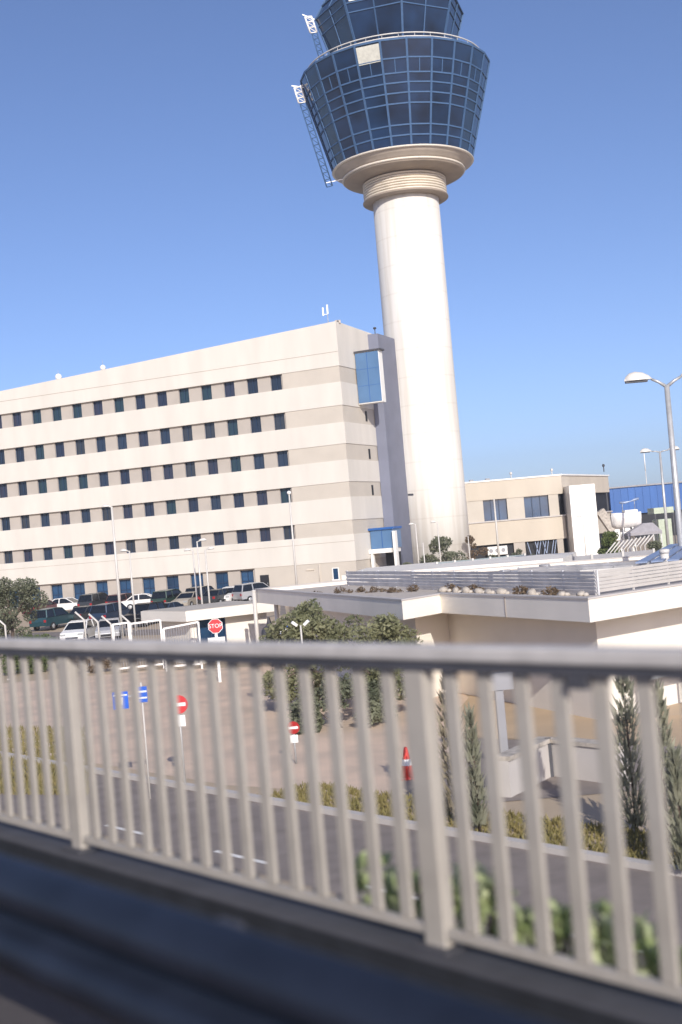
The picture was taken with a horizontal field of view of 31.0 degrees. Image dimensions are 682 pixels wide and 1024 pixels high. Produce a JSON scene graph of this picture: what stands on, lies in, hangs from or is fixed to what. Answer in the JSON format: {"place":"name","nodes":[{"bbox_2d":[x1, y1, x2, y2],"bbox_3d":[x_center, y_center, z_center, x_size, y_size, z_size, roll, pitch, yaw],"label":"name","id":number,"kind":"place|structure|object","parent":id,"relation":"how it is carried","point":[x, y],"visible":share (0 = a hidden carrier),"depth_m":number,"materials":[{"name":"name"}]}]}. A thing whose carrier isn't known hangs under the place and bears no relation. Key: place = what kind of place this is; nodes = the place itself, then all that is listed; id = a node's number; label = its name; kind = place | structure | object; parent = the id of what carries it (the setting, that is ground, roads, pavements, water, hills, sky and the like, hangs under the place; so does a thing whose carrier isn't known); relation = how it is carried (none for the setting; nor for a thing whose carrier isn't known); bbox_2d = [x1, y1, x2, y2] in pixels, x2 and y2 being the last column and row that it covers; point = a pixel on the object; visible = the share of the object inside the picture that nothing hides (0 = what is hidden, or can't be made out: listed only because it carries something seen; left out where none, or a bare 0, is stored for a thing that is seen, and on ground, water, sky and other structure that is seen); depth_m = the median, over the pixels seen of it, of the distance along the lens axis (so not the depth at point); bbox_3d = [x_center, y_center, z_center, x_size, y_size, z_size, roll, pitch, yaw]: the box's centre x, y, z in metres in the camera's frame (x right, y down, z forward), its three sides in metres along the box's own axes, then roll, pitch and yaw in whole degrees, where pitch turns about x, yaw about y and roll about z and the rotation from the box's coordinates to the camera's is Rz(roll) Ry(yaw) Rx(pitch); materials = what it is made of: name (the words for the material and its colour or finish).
{"place":"outdoors","nodes":[
{"label":"outdoors","id":0,"kind":"place"},
{"bbox_2d":[2,605,285,637],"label":"car park","id":1,"kind":"structure","parent":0,"point":[137,632],"depth_m":87.94,"materials":[{"name":"asphalt"}]},
{"bbox_2d":[120,549,136,630],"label":"lamp post","id":2,"kind":"object","parent":1,"relation":"on","point":[125,550],"visible":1,"depth_m":85.90,"materials":[{"name":"metal"}]},
{"bbox_2d":[3,666,467,794],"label":"paved lot","id":3,"kind":"structure","parent":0,"point":[379,756],"depth_m":39.20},
{"bbox_2d":[162,621,202,668],"bbox_3d":[-7.852,6.659,60.898,1.848,2.368,0.110,-5,-1,0],"label":"fence","id":4,"kind":"object","parent":3,"relation":"on","point":[178,626],"visible":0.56,"depth_m":60.87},
{"bbox_2d":[208,619,224,681],"bbox_3d":[-5.450,6.109,54.240,0.760,2.802,0.128,-5,-1,0],"label":"stop sign","id":5,"kind":"object","parent":3,"relation":"on","point":[215,626],"visible":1,"depth_m":54.20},
{"bbox_2d":[290,721,299,763],"bbox_3d":[-1.245,6.177,32.918,0.340,1.145,0.084,-5,-1,0],"label":"no entry sign","id":6,"kind":"object","parent":3,"relation":"on","point":[294,728],"visible":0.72,"depth_m":32.89,"materials":[{"name":"metal"}]},
{"bbox_2d":[402,747,410,780],"bbox_3d":[1.585,6.057,29.689,0.400,0.770,0.400,-5,-1,0],"label":"traffic cone","id":7,"kind":"object","parent":3,"relation":"on","point":[406,767],"visible":0.58,"depth_m":29.58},
{"bbox_2d":[0,759,681,968],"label":"road","id":8,"kind":"structure","parent":0,"point":[640,886],"depth_m":23.54,"materials":[{"name":"asphalt"}]},
{"bbox_2d":[112,682,150,798],"bbox_3d":[-5.048,5.595,29.931,0.852,2.842,0.079,-5,-1,0],"label":"direction sign","id":9,"kind":"object","parent":8,"relation":"on","point":[143,694],"visible":0.7,"depth_m":29.92,"materials":[{"name":"metal"}]},
{"bbox_2d":[0,0,681,486],"label":"sky","id":10,"kind":"structure","parent":0,"point":[164,192],"materials":[{"name":"blue"}]},
{"bbox_2d":[1,535,681,857],"bbox_3d":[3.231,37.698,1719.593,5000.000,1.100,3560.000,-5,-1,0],"label":"ground","id":11,"kind":"structure","parent":0,"point":[591,809],"depth_m":30.73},
{"bbox_2d":[0,576,48,637],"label":"olive tree","id":12,"kind":"object","parent":11,"relation":"on","point":[8,598],"visible":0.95,"depth_m":79.83,"materials":[{"name":"green plant"}]},
{"bbox_2d":[1,633,57,673],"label":"green bush","id":13,"kind":"object","parent":11,"relation":"on","point":[31,664],"visible":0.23,"depth_m":65.40,"materials":[{"name":"green plant"}]},
{"bbox_2d":[0,724,88,794],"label":"dry grass patch","id":14,"kind":"object","parent":11,"relation":"on","point":[54,782],"visible":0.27,"depth_m":36.13,"materials":[{"name":"plant"}]},
{"bbox_2d":[29,607,73,630],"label":"parked car","id":15,"kind":"object","parent":11,"relation":"on","point":[52,617],"visible":0.82,"depth_m":92.77,"materials":[{"name":"teal paint"}]},
{"bbox_2d":[0,971,112,1023],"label":"bridge deck","id":16,"kind":"structure","parent":11,"relation":"on","point":[21,1002],"depth_m":5.19,"materials":[{"name":"concrete"}]},
{"bbox_2d":[0,853,552,1023],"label":"guard rail","id":17,"kind":"object","parent":16,"relation":"on","point":[112,955],"visible":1,"depth_m":2.94,"materials":[{"name":"metal"}]},
{"bbox_2d":[53,597,77,609],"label":"parked car","id":18,"kind":"object","parent":11,"relation":"on","point":[67,603],"visible":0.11,"depth_m":111.85,"materials":[{"name":"white paint"}]},
{"bbox_2d":[60,619,96,638],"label":"parked car","id":19,"kind":"object","parent":11,"relation":"on","point":[74,629],"visible":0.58,"depth_m":80.55,"materials":[{"name":"white paint"}]},
{"bbox_2d":[69,605,92,619],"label":"parked car","id":20,"kind":"object","parent":11,"relation":"on","point":[83,611],"visible":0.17,"depth_m":95.92,"materials":[{"name":"paint"}]},
{"bbox_2d":[77,592,107,606],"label":"parked car","id":21,"kind":"object","parent":11,"relation":"on","point":[92,599],"visible":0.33,"depth_m":108.35,"materials":[{"name":"paint"}]},
{"bbox_2d":[89,602,130,620],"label":"parked car","id":22,"kind":"object","parent":11,"relation":"on","point":[105,610],"visible":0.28,"depth_m":92.31,"materials":[{"name":"blue paint"}]},
{"bbox_2d":[95,617,124,638],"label":"parked car","id":23,"kind":"object","parent":11,"relation":"on","point":[104,627],"visible":0.67,"depth_m":80.26,"materials":[{"name":"silver paint"}]},
{"bbox_2d":[102,504,123,637],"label":"lamp post","id":24,"kind":"object","parent":11,"relation":"on","point":[117,574],"visible":0.98,"depth_m":81.91,"materials":[{"name":"metal"}]},
{"bbox_2d":[105,593,131,602],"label":"parked car","id":25,"kind":"object","parent":11,"relation":"on","point":[112,598],"visible":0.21,"depth_m":108.25,"materials":[{"name":"red paint"}]},
{"bbox_2d":[121,593,151,608],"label":"parked car","id":26,"kind":"object","parent":11,"relation":"on","point":[139,598],"visible":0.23,"depth_m":106.62,"materials":[{"name":"white paint"}]},
{"bbox_2d":[122,601,166,626],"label":"parked car","id":27,"kind":"object","parent":11,"relation":"on","point":[139,608],"visible":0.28,"depth_m":89.41,"materials":[{"name":"black paint"}]},
{"bbox_2d":[128,619,164,668],"bbox_3d":[-9.854,6.768,62.299,1.656,2.537,0.110,-5,-1,-15],"label":"fence","id":28,"kind":"object","parent":11,"relation":"on","point":[142,622],"visible":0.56,"depth_m":62.33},
{"bbox_2d":[150,589,181,601],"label":"parked car","id":29,"kind":"object","parent":11,"relation":"on","point":[168,595],"visible":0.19,"depth_m":103.85,"materials":[{"name":"green paint"}]},
{"bbox_2d":[178,695,187,782],"bbox_3d":[-4.008,5.777,30.930,0.470,2.341,0.084,-5,-1,0],"label":"no entry sign","id":30,"kind":"object","parent":11,"relation":"on","point":[183,703],"visible":0.5,"depth_m":30.91,"materials":[{"name":"metal"}]},
{"bbox_2d":[171,591,198,605],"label":"parked car","id":31,"kind":"object","parent":11,"relation":"on","point":[186,598],"visible":0.44,"depth_m":103.39,"materials":[{"name":"beige paint"}]},
{"bbox_2d":[0,321,413,608],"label":"office building","id":32,"kind":"structure","parent":11,"relation":"on","point":[223,449],"depth_m":124.97,"materials":[{"name":"beige concrete"}]},
{"bbox_2d":[50,583,62,599],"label":"window","id":33,"kind":"structure","parent":32,"relation":"in","point":[57,592],"depth_m":132.19,"materials":[{"name":"blue glass"}]},
{"bbox_2d":[73,581,84,599],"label":"window","id":34,"kind":"structure","parent":32,"relation":"in","point":[79,587],"depth_m":131.13,"materials":[{"name":"blue glass"}]},
{"bbox_2d":[119,578,131,592],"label":"window","id":35,"kind":"structure","parent":32,"relation":"in","point":[125,583],"depth_m":128.78,"materials":[{"name":"blue glass"}]},
{"bbox_2d":[142,576,154,594],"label":"window","id":36,"kind":"structure","parent":32,"relation":"in","point":[148,582],"depth_m":127.69,"materials":[{"name":"blue glass"}]},
{"bbox_2d":[166,574,178,588],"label":"window","id":37,"kind":"structure","parent":32,"relation":"in","point":[172,580],"depth_m":126.57,"materials":[{"name":"blue glass"}]},
{"bbox_2d":[182,425,192,441],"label":"window","id":38,"kind":"structure","parent":32,"relation":"in","point":[187,430],"depth_m":125.61,"materials":[{"name":"blue glass"}]},
{"bbox_2d":[205,422,214,438],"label":"window","id":39,"kind":"structure","parent":32,"relation":"in","point":[209,427],"depth_m":124.58,"materials":[{"name":"blue glass"}]},
{"bbox_2d":[215,570,228,588],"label":"window","id":40,"kind":"structure","parent":32,"relation":"in","point":[221,576],"depth_m":124.30,"materials":[{"name":"blue glass"}]},
{"bbox_2d":[227,419,237,435],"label":"window","id":41,"kind":"structure","parent":32,"relation":"in","point":[232,424],"depth_m":123.58,"materials":[{"name":"blue glass"}]},
{"bbox_2d":[231,456,240,471],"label":"window","id":42,"kind":"structure","parent":32,"relation":"in","point":[235,461],"depth_m":123.49,"materials":[{"name":"blue glass"}]},
{"bbox_2d":[240,569,253,583],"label":"window","id":43,"kind":"structure","parent":32,"relation":"in","point":[247,576],"depth_m":123.18,"materials":[{"name":"blue glass"}]},
{"bbox_2d":[247,378,257,393],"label":"window","id":44,"kind":"structure","parent":32,"relation":"in","point":[252,383],"depth_m":122.61,"materials":[{"name":"blue glass"}]},
{"bbox_2d":[251,416,261,432],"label":"window","id":45,"kind":"structure","parent":32,"relation":"in","point":[255,421],"depth_m":122.52,"materials":[{"name":"blue glass"}]},
{"bbox_2d":[254,453,264,469],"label":"window","id":46,"kind":"structure","parent":32,"relation":"in","point":[258,458],"depth_m":122.46,"materials":[{"name":"blue glass"}]},
{"bbox_2d":[271,375,281,390],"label":"window","id":47,"kind":"structure","parent":32,"relation":"in","point":[276,383],"depth_m":121.57,"materials":[{"name":"blue glass"}]},
{"bbox_2d":[274,413,284,429],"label":"window","id":48,"kind":"structure","parent":32,"relation":"in","point":[279,419],"depth_m":121.51,"materials":[{"name":"blue glass"}]},
{"bbox_2d":[277,451,288,466],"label":"window","id":49,"kind":"structure","parent":32,"relation":"in","point":[282,455],"depth_m":121.45,"materials":[{"name":"blue glass"}]},
{"bbox_2d":[141,601,273,663],"bbox_3d":[-7.036,6.425,65.343,5.412,2.862,5.200,-4,-1,-31],"label":"guard booth","id":50,"kind":"object","parent":11,"relation":"on","point":[236,618],"visible":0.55,"depth_m":64.00,"materials":[{"name":"white concrete"}]},
{"bbox_2d":[196,617,226,640],"bbox_3d":[-6.739,6.163,63.584,1.646,1.366,0.130,-4,-1,-31],"label":"window","id":51,"kind":"structure","parent":50,"relation":"in","point":[205,633],"depth_m":63.53,"materials":[{"name":"blue glass"}]},
{"bbox_2d":[199,589,235,603],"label":"parked car","id":52,"kind":"object","parent":11,"relation":"on","point":[217,595],"visible":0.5,"depth_m":103.29,"materials":[{"name":"paint"}]},
{"bbox_2d":[232,582,268,600],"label":"parked car","id":53,"kind":"object","parent":11,"relation":"on","point":[241,592],"visible":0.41,"depth_m":103.57,"materials":[{"name":"silver paint"}]},
{"bbox_2d":[251,590,261,665],"bbox_3d":[-4.110,5.644,59.911,0.240,3.714,0.240,-5,-1,0],"label":"fence post","id":54,"kind":"object","parent":11,"relation":"on","point":[255,613],"visible":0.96,"depth_m":59.84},
{"bbox_2d":[1,810,574,957],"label":"planting strip","id":55,"kind":"object","parent":11,"relation":"on","point":[242,872],"depth_m":6.94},
{"bbox_2d":[353,848,397,911],"bbox_3d":[0.164,1.779,5.873,0.266,0.351,0.270,-4,-1,-32],"label":"leafy shrub","id":56,"kind":"object","parent":55,"relation":"on","point":[361,877],"visible":0.39,"depth_m":5.82,"materials":[{"name":"green plant"}]},
{"bbox_2d":[384,867,422,918],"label":"leafy shrub","id":57,"kind":"object","parent":55,"relation":"on","point":[393,881],"visible":0.29,"depth_m":5.65,"materials":[{"name":"green plant"}]},
{"bbox_2d":[421,864,463,928],"bbox_3d":[0.501,1.759,5.484,0.272,0.376,0.281,-4,-1,-36],"label":"leafy shrub","id":58,"kind":"object","parent":55,"relation":"on","point":[456,891],"visible":0.2,"depth_m":5.48,"materials":[{"name":"green plant"}]},
{"bbox_2d":[457,860,518,937],"bbox_3d":[0.640,1.708,5.323,0.273,0.388,0.278,-6,-1,29],"label":"leafy shrub","id":59,"kind":"object","parent":55,"relation":"on","point":[486,902],"visible":0.45,"depth_m":5.30,"materials":[{"name":"green plant"}]},
{"bbox_2d":[513,903,564,952],"bbox_3d":[0.810,1.771,5.141,0.255,0.288,0.284,-6,-1,42],"label":"leafy shrub","id":60,"kind":"object","parent":55,"relation":"on","point":[523,924],"visible":0.3,"depth_m":5.10,"materials":[{"name":"green plant"}]},
{"bbox_2d":[528,898,594,956],"bbox_3d":[0.889,1.723,5.035,0.300,0.302,0.265,-5,-1,-17],"label":"leafy shrub","id":61,"kind":"object","parent":55,"relation":"on","point":[560,915],"visible":0.42,"depth_m":4.99,"materials":[{"name":"green plant"}]},
{"bbox_2d":[567,899,638,964],"bbox_3d":[1.045,1.706,4.899,0.281,0.331,0.294,-5,-1,7],"label":"leafy shrub","id":62,"kind":"object","parent":55,"relation":"on","point":[602,907],"visible":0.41,"depth_m":4.84,"materials":[{"name":"green plant"}]},
{"bbox_2d":[599,909,659,970],"bbox_3d":[1.147,1.700,4.766,0.295,0.313,0.259,-5,-1,-13],"label":"leafy shrub","id":63,"kind":"object","parent":55,"relation":"on","point":[645,939],"visible":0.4,"depth_m":4.74,"materials":[{"name":"green plant"}]},
{"bbox_2d":[636,943,681,984],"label":"leafy shrub","id":64,"kind":"object","parent":55,"relation":"on","point":[651,968],"visible":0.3,"depth_m":4.64,"materials":[{"name":"green plant"}]},
{"bbox_2d":[287,491,297,584],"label":"lamp post","id":65,"kind":"object","parent":11,"relation":"on","point":[294,557],"visible":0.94,"depth_m":95.92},
{"bbox_2d":[259,598,349,703],"bbox_3d":[-1.242,5.047,42.884,3.376,4.003,2.915,-5,-1,0],"label":"broad tree","id":66,"kind":"object","parent":11,"relation":"on","point":[319,627],"visible":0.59,"depth_m":42.36,"materials":[{"name":"green plant"}]},
{"bbox_2d":[0,839,638,1023],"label":"bridge kerb","id":67,"kind":"structure","parent":11,"relation":"on","point":[540,1007],"depth_m":5.32,"materials":[{"name":"concrete"}]},
{"bbox_2d":[0,821,681,1023],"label":"bridge kerb cap","id":68,"kind":"object","parent":67,"relation":"on","point":[620,1001],"depth_m":5.32,"materials":[{"name":"concrete"}]},
{"bbox_2d":[0,637,681,1000],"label":"bridge railing","id":69,"kind":"object","parent":68,"relation":"on","point":[566,668],"visible":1,"depth_m":5.25,"materials":[{"name":"metal"}]},
{"bbox_2d":[0,751,681,876],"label":"kerb","id":70,"kind":"structure","parent":11,"relation":"on","point":[633,863],"depth_m":24.60,"materials":[{"name":"grey concrete"}]},
{"bbox_2d":[288,672,397,734],"bbox_3d":[0.012,6.038,38.472,3.543,2.084,2.342,-5,-1,0],"label":"green bush","id":71,"kind":"object","parent":11,"relation":"on","point":[374,702],"visible":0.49,"depth_m":38.07,"materials":[{"name":"green plant"}]},
{"bbox_2d":[327,612,422,714],"bbox_3d":[1.058,5.041,39.955,3.410,3.510,2.736,-5,-1,0],"label":"broad tree","id":72,"kind":"object","parent":11,"relation":"on","point":[387,630],"visible":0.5,"depth_m":39.66,"materials":[{"name":"green plant"}]},
{"bbox_2d":[292,0,489,563],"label":"control tower","id":73,"kind":"structure","parent":11,"relation":"on","point":[393,92],"depth_m":128.58,"materials":[{"name":"concrete"}]},
{"bbox_2d":[419,536,466,562],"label":"green bush","id":74,"kind":"object","parent":11,"relation":"on","point":[445,544],"visible":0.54,"depth_m":123.47,"materials":[{"name":"green plant"}]},
{"bbox_2d":[436,672,474,815],"bbox_3d":[2.259,4.649,24.910,0.885,3.291,0.863,-5,-1,5],"label":"cypress sapling","id":75,"kind":"object","parent":11,"relation":"on","point":[448,793],"visible":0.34,"depth_m":24.89,"materials":[{"name":"green plant"}]},
{"bbox_2d":[342,552,576,579],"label":"service building","id":76,"kind":"structure","parent":11,"relation":"on","point":[493,562],"depth_m":65.85,"materials":[{"name":"grey concrete"}]},
{"bbox_2d":[254,494,681,718],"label":"station building","id":77,"kind":"structure","parent":11,"relation":"on","point":[649,615],"depth_m":39.09,"materials":[{"name":"grey concrete"}]},
{"bbox_2d":[345,570,414,586],"bbox_3d":[1.673,3.019,55.801,0.120,0.740,8.379,-5,-1,-19],"label":"slatted screen","id":78,"kind":"object","parent":77,"relation":"on","point":[403,578],"visible":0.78,"depth_m":55.49,"materials":[{"name":"metal"}]},
{"bbox_2d":[410,570,599,594],"bbox_3d":[5.333,2.472,43.984,0.120,0.760,14.514,-5,-1,-20],"label":"slatted screen","id":79,"kind":"object","parent":77,"relation":"on","point":[432,581],"visible":0.81,"depth_m":42.07,"materials":[{"name":"metal"}]},
{"bbox_2d":[517,559,681,581],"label":"slatted screen","id":80,"kind":"object","parent":77,"relation":"on","point":[575,568],"visible":0.39,"depth_m":47.15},
{"bbox_2d":[580,565,650,578],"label":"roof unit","id":81,"kind":"structure","parent":77,"relation":"on","point":[598,569],"depth_m":45.77,"materials":[{"name":"grey metal"}]},
{"bbox_2d":[593,560,681,594],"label":"slatted screen","id":82,"kind":"object","parent":77,"relation":"on","point":[668,580],"visible":0.92,"depth_m":38.44,"materials":[{"name":"metal"}]},
{"bbox_2d":[257,780,680,864],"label":"dry grass verge","id":83,"kind":"structure","parent":11,"relation":"on","point":[638,846],"depth_m":24.03,"materials":[{"name":"plant"}]},
{"bbox_2d":[461,701,487,831],"bbox_3d":[2.583,4.966,23.913,0.538,2.566,0.522,-4,-1,-35],"label":"cypress sapling","id":84,"kind":"object","parent":11,"relation":"on","point":[473,757],"visible":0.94,"depth_m":23.84,"materials":[{"name":"green plant"}]},
{"bbox_2d":[465,535,488,559],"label":"dry bush","id":85,"kind":"object","parent":11,"relation":"on","point":[471,540],"visible":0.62,"depth_m":127.76,"materials":[{"name":"brown plant"}]},
{"bbox_2d":[465,464,612,558],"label":"annex building","id":86,"kind":"structure","parent":11,"relation":"on","point":[531,517],"depth_m":150.06,"materials":[{"name":"beige paint"}]},
{"bbox_2d":[483,498,507,520],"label":"window","id":87,"kind":"structure","parent":86,"relation":"in","point":[500,504],"depth_m":150.41,"materials":[{"name":"blue glass"}]},
{"bbox_2d":[524,495,549,517],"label":"window","id":88,"kind":"structure","parent":86,"relation":"in","point":[535,506],"depth_m":150.41,"materials":[{"name":"blue glass"}]},
{"bbox_2d":[563,484,614,555],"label":"stair block","id":89,"kind":"structure","parent":11,"relation":"on","point":[580,500],"depth_m":147.02,"materials":[{"name":"grey concrete"}]},
{"bbox_2d":[597,531,620,553],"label":"green bush","id":90,"kind":"object","parent":11,"relation":"on","point":[608,540],"visible":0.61,"depth_m":111.56,"materials":[{"name":"green plant"}]},
{"bbox_2d":[573,548,654,559],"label":"panel fence","id":91,"kind":"object","parent":11,"relation":"on","point":[622,554],"visible":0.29,"depth_m":67.92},
{"bbox_2d":[610,497,640,551],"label":"boat","id":92,"kind":"object","parent":11,"relation":"on","point":[624,521],"visible":0.87,"depth_m":119.28,"materials":[{"name":"metal"}]},
{"bbox_2d":[612,678,646,831],"bbox_3d":[5.363,4.347,22.915,0.930,3.287,0.878,-5,-1,0],"label":"cypress sapling","id":93,"kind":"object","parent":11,"relation":"on","point":[636,818],"visible":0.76,"depth_m":22.84,"materials":[{"name":"green plant"}]},
{"bbox_2d":[622,522,662,551],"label":"tarp shelter","id":94,"kind":"object","parent":11,"relation":"on","point":[646,528],"visible":0.64,"depth_m":117.95,"materials":[{"name":"fabric"}]},
{"bbox_2d":[606,481,681,539],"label":"hangar","id":95,"kind":"structure","parent":11,"relation":"on","point":[649,495],"depth_m":210.00,"materials":[{"name":"blue paint"}]},
{"bbox_2d":[624,372,681,559],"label":"street lamp","id":96,"kind":"object","parent":11,"relation":"on","point":[636,377],"visible":1,"depth_m":54.94,"materials":[{"name":"metal"}]},
{"bbox_2d":[635,544,681,564],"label":"slatted canopy","id":97,"kind":"object","parent":11,"relation":"on","point":[675,554],"visible":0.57,"depth_m":44.54,"materials":[{"name":"metal"}]},
{"bbox_2d":[640,446,678,544],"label":"street lamp","id":98,"kind":"object","parent":11,"relation":"on","point":[645,450],"visible":0.8,"depth_m":109.92,"materials":[{"name":"metal"}]},
{"bbox_2d":[647,506,675,549],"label":"container","id":99,"kind":"object","parent":11,"relation":"on","point":[659,523],"visible":0.48,"depth_m":124.94,"materials":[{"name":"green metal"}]},
{"bbox_2d":[654,680,679,853],"bbox_3d":[5.628,4.414,21.395,0.742,3.052,0.735,-5,-1,20],"label":"cypress sapling","id":100,"kind":"object","parent":11,"relation":"on","point":[664,733],"visible":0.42,"depth_m":21.34,"materials":[{"name":"green plant"}]},
{"bbox_2d":[662,742,681,869],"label":"cypress sapling","id":101,"kind":"object","parent":11,"relation":"on","point":[674,774],"visible":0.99,"depth_m":19.86,"materials":[{"name":"green plant"}]},
{"bbox_2d":[385,738,681,809],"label":"side road","id":102,"kind":"structure","parent":0,"point":[549,787],"depth_m":27.40,"materials":[{"name":"asphalt"}]},
{"bbox_2d":[493,674,512,752],"bbox_3d":[3.932,5.078,29.904,0.650,2.338,0.400,-5,-1,0],"label":"steel stanchion","id":103,"kind":"object","parent":102,"relation":"on","point":[501,682],"visible":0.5,"depth_m":29.82,"materials":[{"name":"grey metal"}]},
{"bbox_2d":[499,736,630,796],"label":"wall","id":104,"kind":"structure","parent":102,"relation":"on","point":[586,757],"depth_m":27.65,"materials":[{"name":"grey concrete"}]},
{"bbox_2d":[438,695,681,745],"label":"sand lot","id":105,"kind":"structure","parent":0,"point":[544,726],"depth_m":35.42,"materials":[{"name":"sand"}]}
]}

